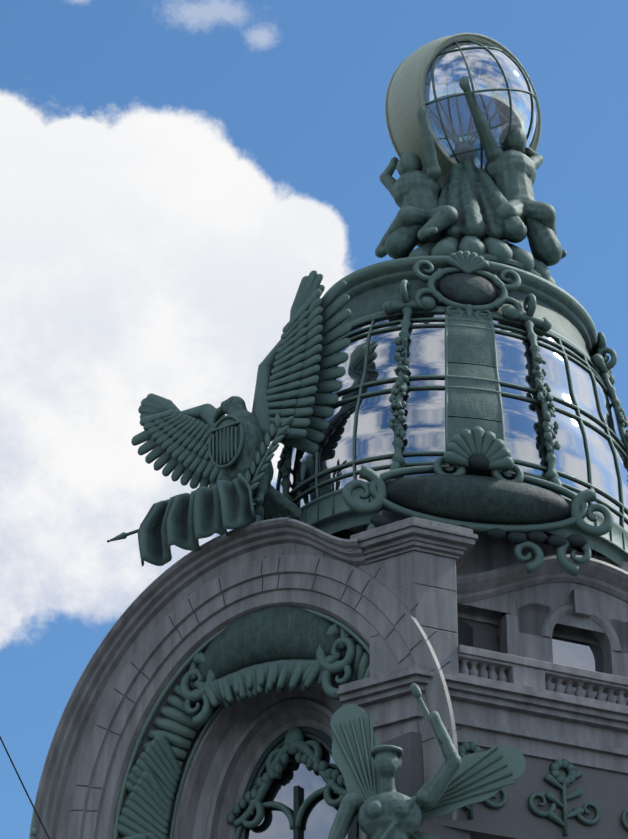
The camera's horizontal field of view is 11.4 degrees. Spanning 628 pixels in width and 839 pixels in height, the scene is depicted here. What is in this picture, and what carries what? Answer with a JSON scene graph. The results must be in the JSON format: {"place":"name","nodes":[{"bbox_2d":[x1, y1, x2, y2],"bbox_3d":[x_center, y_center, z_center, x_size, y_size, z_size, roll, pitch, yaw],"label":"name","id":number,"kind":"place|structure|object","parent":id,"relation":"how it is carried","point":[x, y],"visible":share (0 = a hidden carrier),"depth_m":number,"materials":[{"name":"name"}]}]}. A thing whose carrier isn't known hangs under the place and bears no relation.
{"place":"outdoors","nodes":[
{"label":"outdoors","id":0,"kind":"place"},
{"bbox_2d":[0,736,49,838],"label":"tram wire","id":1,"kind":"object","parent":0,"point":[24,788],"visible":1,"depth_m":46.11,"materials":[{"name":"black metal"}]},
{"bbox_2d":[29,517,457,838],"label":"arch","id":2,"kind":"structure","parent":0,"point":[143,636],"depth_m":53.78,"materials":[{"name":"grey stone"}]},
{"bbox_2d":[30,811,36,838],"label":"corner finial","id":3,"kind":"object","parent":2,"relation":"attached to","point":[33,832],"visible":1,"depth_m":50.47,"materials":[{"name":"green metal"}]},
{"bbox_2d":[113,608,369,838],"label":"arch ornament band","id":4,"kind":"object","parent":2,"relation":"attached to","point":[177,728],"visible":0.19,"depth_m":53.80,"materials":[{"name":"green metal"}]},
{"bbox_2d":[180,605,355,727],"bbox_3d":[-0.763,3.851,53.315,3.026,2.704,2.099,1,-30,-1],"label":"arch ornament","id":5,"kind":"object","parent":4,"relation":"attached to","point":[258,652],"visible":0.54,"depth_m":53.08,"materials":[{"name":"green metal"}]},
{"bbox_2d":[213,396,302,520],"bbox_3d":[-0.954,0.707,56.008,1.723,2.521,1.632,1,-30,-1],"label":"eagle","id":6,"kind":"object","parent":2,"relation":"on","point":[272,500],"visible":0.48,"depth_m":55.61},
{"bbox_2d":[131,393,225,488],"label":"eagle wing","id":7,"kind":"structure","parent":6,"relation":"on","point":[174,437],"depth_m":57.28,"materials":[{"name":"green metal"}]},
{"bbox_2d":[107,473,255,565],"bbox_3d":[-2.304,1.762,54.629,2.642,1.252,1.885,1,-30,-1],"label":"draped banner","id":8,"kind":"object","parent":6,"relation":"attached to","point":[185,521],"visible":0.96,"depth_m":54.58,"materials":[{"name":"green metal"}]},
{"bbox_2d":[209,415,243,468],"bbox_3d":[-1.552,0.391,55.567,0.622,1.070,0.471,1,-30,-1],"label":"shield","id":9,"kind":"object","parent":6,"relation":"attached to","point":[226,439],"visible":1,"depth_m":55.51,"materials":[{"name":"green metal"}]},
{"bbox_2d":[245,414,293,490],"bbox_3d":[-0.821,0.574,55.190,0.936,1.500,0.542,1,-30,-1],"label":"laurel branch","id":10,"kind":"object","parent":6,"relation":"attached to","point":[268,455],"visible":0.92,"depth_m":55.17,"materials":[{"name":"green metal"}]},
{"bbox_2d":[252,270,350,454],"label":"eagle wing","id":11,"kind":"structure","parent":6,"relation":"attached to","point":[296,372],"depth_m":56.37,"materials":[{"name":"green metal"}]},
{"bbox_2d":[68,553,465,812],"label":"masonry joints","id":12,"kind":"object","parent":2,"relation":"attached to","point":[262,590],"visible":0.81,"depth_m":53.58,"materials":[{"name":"grey stone"}]},
{"bbox_2d":[235,726,357,838],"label":"arch window frame","id":13,"kind":"object","parent":2,"relation":"in","point":[317,735],"visible":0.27,"depth_m":53.27,"materials":[{"name":"green metal"}]},
{"bbox_2d":[227,727,347,838],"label":"window wreath ornament","id":14,"kind":"object","parent":13,"relation":"attached to","point":[308,753],"visible":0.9,"depth_m":53.16,"materials":[{"name":"green metal"}]},
{"bbox_2d":[246,738,347,838],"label":"window glass","id":15,"kind":"object","parent":13,"relation":"in","point":[319,815],"visible":0.23,"depth_m":53.01,"materials":[{"name":"glass"}]},
{"bbox_2d":[283,518,415,616],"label":"cornice molding","id":16,"kind":"structure","parent":2,"relation":"attached to","point":[305,538],"depth_m":53.11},
{"bbox_2d":[0,0,627,838],"label":"sky","id":17,"kind":"structure","parent":0,"point":[173,173],"materials":[{"name":"blue"}]},
{"bbox_2d":[337,664,627,774],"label":"entablature","id":18,"kind":"object","parent":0,"point":[548,725],"visible":0.62,"depth_m":51.27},
{"bbox_2d":[439,747,627,838],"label":"frieze","id":19,"kind":"object","parent":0,"point":[516,817],"visible":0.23,"depth_m":50.98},
{"bbox_2d":[456,554,627,702],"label":"dormer","id":20,"kind":"object","parent":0,"point":[546,597],"depth_m":54.60,"materials":[{"name":"grey stone"}]},
{"bbox_2d":[361,510,627,644],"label":"attic","id":21,"kind":"object","parent":20,"relation":"attached to","point":[487,553],"visible":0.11,"depth_m":54.86,"materials":[{"name":"stone"}]},
{"bbox_2d":[301,256,627,566],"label":"dome frieze skirt","id":22,"kind":"object","parent":21,"relation":"on","point":[370,290],"visible":0.29,"depth_m":58.02,"materials":[{"name":"green metal"}]},
{"bbox_2d":[238,426,613,576],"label":"dome cartouches","id":23,"kind":"object","parent":22,"relation":"attached to","point":[496,499],"visible":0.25,"depth_m":54.02,"materials":[{"name":"green metal"}]},
{"bbox_2d":[276,309,627,553],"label":"dome frames","id":24,"kind":"structure","parent":22,"relation":"on","point":[595,373],"depth_m":56.44,"materials":[{"name":"green metal"}]},
{"bbox_2d":[278,313,627,557],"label":"dome glass","id":25,"kind":"object","parent":24,"relation":"in","point":[423,425],"visible":0.23,"depth_m":56.23,"materials":[{"name":"glass"}]},
{"bbox_2d":[280,279,627,500],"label":"ribs","id":26,"kind":"object","parent":22,"relation":"on","point":[406,306],"visible":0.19,"depth_m":57.13,"materials":[{"name":"green metal"}]},
{"bbox_2d":[277,337,627,478],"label":"garlands","id":27,"kind":"object","parent":26,"relation":"attached to","point":[549,433],"visible":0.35,"depth_m":56.12,"materials":[{"name":"green metal"}]},
{"bbox_2d":[304,496,624,549],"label":"skirt seams","id":28,"kind":"object","parent":22,"relation":"attached to","point":[369,501],"visible":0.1,"depth_m":55.30,"materials":[{"name":"green metal"}]},
{"bbox_2d":[447,312,501,475],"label":"dome panel","id":29,"kind":"structure","parent":22,"relation":"on","point":[471,345],"depth_m":56.08,"materials":[{"name":"green metal"}]},
{"bbox_2d":[408,235,555,284],"bbox_3d":[2.948,-2.603,60.766,3.433,1.386,3.461,1,-30,-1],"label":"statue base","id":30,"kind":"object","parent":22,"relation":"on","point":[494,250],"visible":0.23,"depth_m":59.42,"materials":[{"name":"green metal"}]},
{"bbox_2d":[375,77,566,259],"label":"statues","id":31,"kind":"object","parent":30,"relation":"on","point":[414,189],"visible":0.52,"depth_m":61.04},
{"bbox_2d":[385,33,540,188],"bbox_3d":[2.987,-6.071,62.770,3.177,3.239,2.777,1,-30,-1],"label":"globe ring","id":32,"kind":"object","parent":31,"relation":"on","point":[405,98],"visible":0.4,"depth_m":61.92,"materials":[{"name":"metal"}]},
{"bbox_2d":[430,82,497,149],"bbox_3d":[2.988,-5.820,62.624,1.929,1.715,1.837,1,-30,-1],"label":"fan ornament","id":33,"kind":"object","parent":31,"relation":"attached to","point":[462,138],"depth_m":62.37,"materials":[{"name":"green metal"}]},
{"bbox_2d":[425,40,537,168],"bbox_3d":[2.988,-6.073,62.770,2.972,2.974,2.973,1,-30,-1],"label":"globe frame","id":34,"kind":"object","parent":31,"relation":"on","point":[473,91],"visible":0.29,"depth_m":61.68,"materials":[{"name":"green metal"}]},
{"bbox_2d":[425,41,536,168],"bbox_3d":[2.988,-6.073,62.770,2.920,2.920,2.920,1,-30,-1],"label":"glass globe","id":35,"kind":"object","parent":34,"relation":"in","point":[483,66],"visible":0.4,"depth_m":61.64,"materials":[{"name":"clear glass"}]},
{"bbox_2d":[385,158,562,266],"bbox_3d":[3.042,-3.882,61.028,3.426,2.966,2.120,1,-30,-1],"label":"sculpted drapery","id":36,"kind":"object","parent":30,"relation":"on","point":[472,195],"visible":0.69,"depth_m":60.11,"materials":[{"name":"green metal"}]},
{"bbox_2d":[413,251,611,383],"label":"dome cartouches","id":37,"kind":"object","parent":22,"relation":"attached to","point":[467,285],"visible":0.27,"depth_m":57.50,"materials":[{"name":"green metal"}]},
{"bbox_3d":[1.560,21.056,46.198,13.469,15.200,7.672,1,-30,-1],"label":"tower body","id":38,"kind":"object","parent":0,"visible":0},
{"bbox_2d":[457,617,472,669],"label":"window","id":39,"kind":"structure","parent":38,"relation":"on","point":[465,633],"depth_m":53.59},
{"bbox_2d":[369,551,458,676],"bbox_3d":[1.628,3.596,52.408,1.448,2.250,1.786,1,-30,-1],"label":"pier shaft","id":40,"kind":"object","parent":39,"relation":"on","point":[432,591],"visible":0.65,"depth_m":51.90,"materials":[{"name":"grey stone"}]},
{"bbox_2d":[349,517,477,576],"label":"pier cornice","id":41,"kind":"structure","parent":40,"relation":"on","point":[407,535],"depth_m":52.36,"materials":[{"name":"grey stone"}]},
{"bbox_2d":[380,731,464,838],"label":"corner pier","id":42,"kind":"structure","parent":39,"relation":"attached to","point":[409,778],"depth_m":50.10,"materials":[{"name":"stone"}]},
{"bbox_2d":[328,711,460,838],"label":"winged statue","id":43,"kind":"object","parent":42,"relation":"attached to","point":[388,812],"visible":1,"depth_m":48.73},
{"bbox_2d":[410,683,442,744],"bbox_3d":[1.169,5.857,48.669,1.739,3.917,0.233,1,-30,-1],"label":"valkyrie spindle","id":44,"kind":"object","parent":43,"relation":"in","point":[415,689],"visible":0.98,"depth_m":49.48,"materials":[{"name":"green metal"}]},
{"bbox_2d":[330,704,525,838],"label":"statue wings","id":45,"kind":"object","parent":43,"relation":"attached to","point":[478,777],"visible":0.65,"depth_m":49.43},
{"bbox_2d":[462,619,498,675],"bbox_3d":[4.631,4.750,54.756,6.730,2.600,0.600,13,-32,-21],"label":"window recess","id":46,"kind":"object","parent":39,"relation":"on","point":[485,637],"depth_m":54.10,"materials":[{"name":"stone"}]},
{"bbox_2d":[458,645,627,697],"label":"balustrade","id":47,"kind":"object","parent":39,"relation":"on","point":[524,671],"visible":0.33,"depth_m":52.01,"materials":[{"name":"stone"}]},
{"bbox_2d":[459,660,627,705],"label":"balusters","id":48,"kind":"object","parent":47,"relation":"on","point":[501,676],"visible":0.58,"depth_m":52.25,"materials":[{"name":"stone"}]},
{"bbox_2d":[458,741,627,835],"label":"wall scroll ornament","id":49,"kind":"object","parent":39,"relation":"attached to","point":[555,778],"visible":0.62,"depth_m":50.98,"materials":[{"name":"green metal"}]}
]}

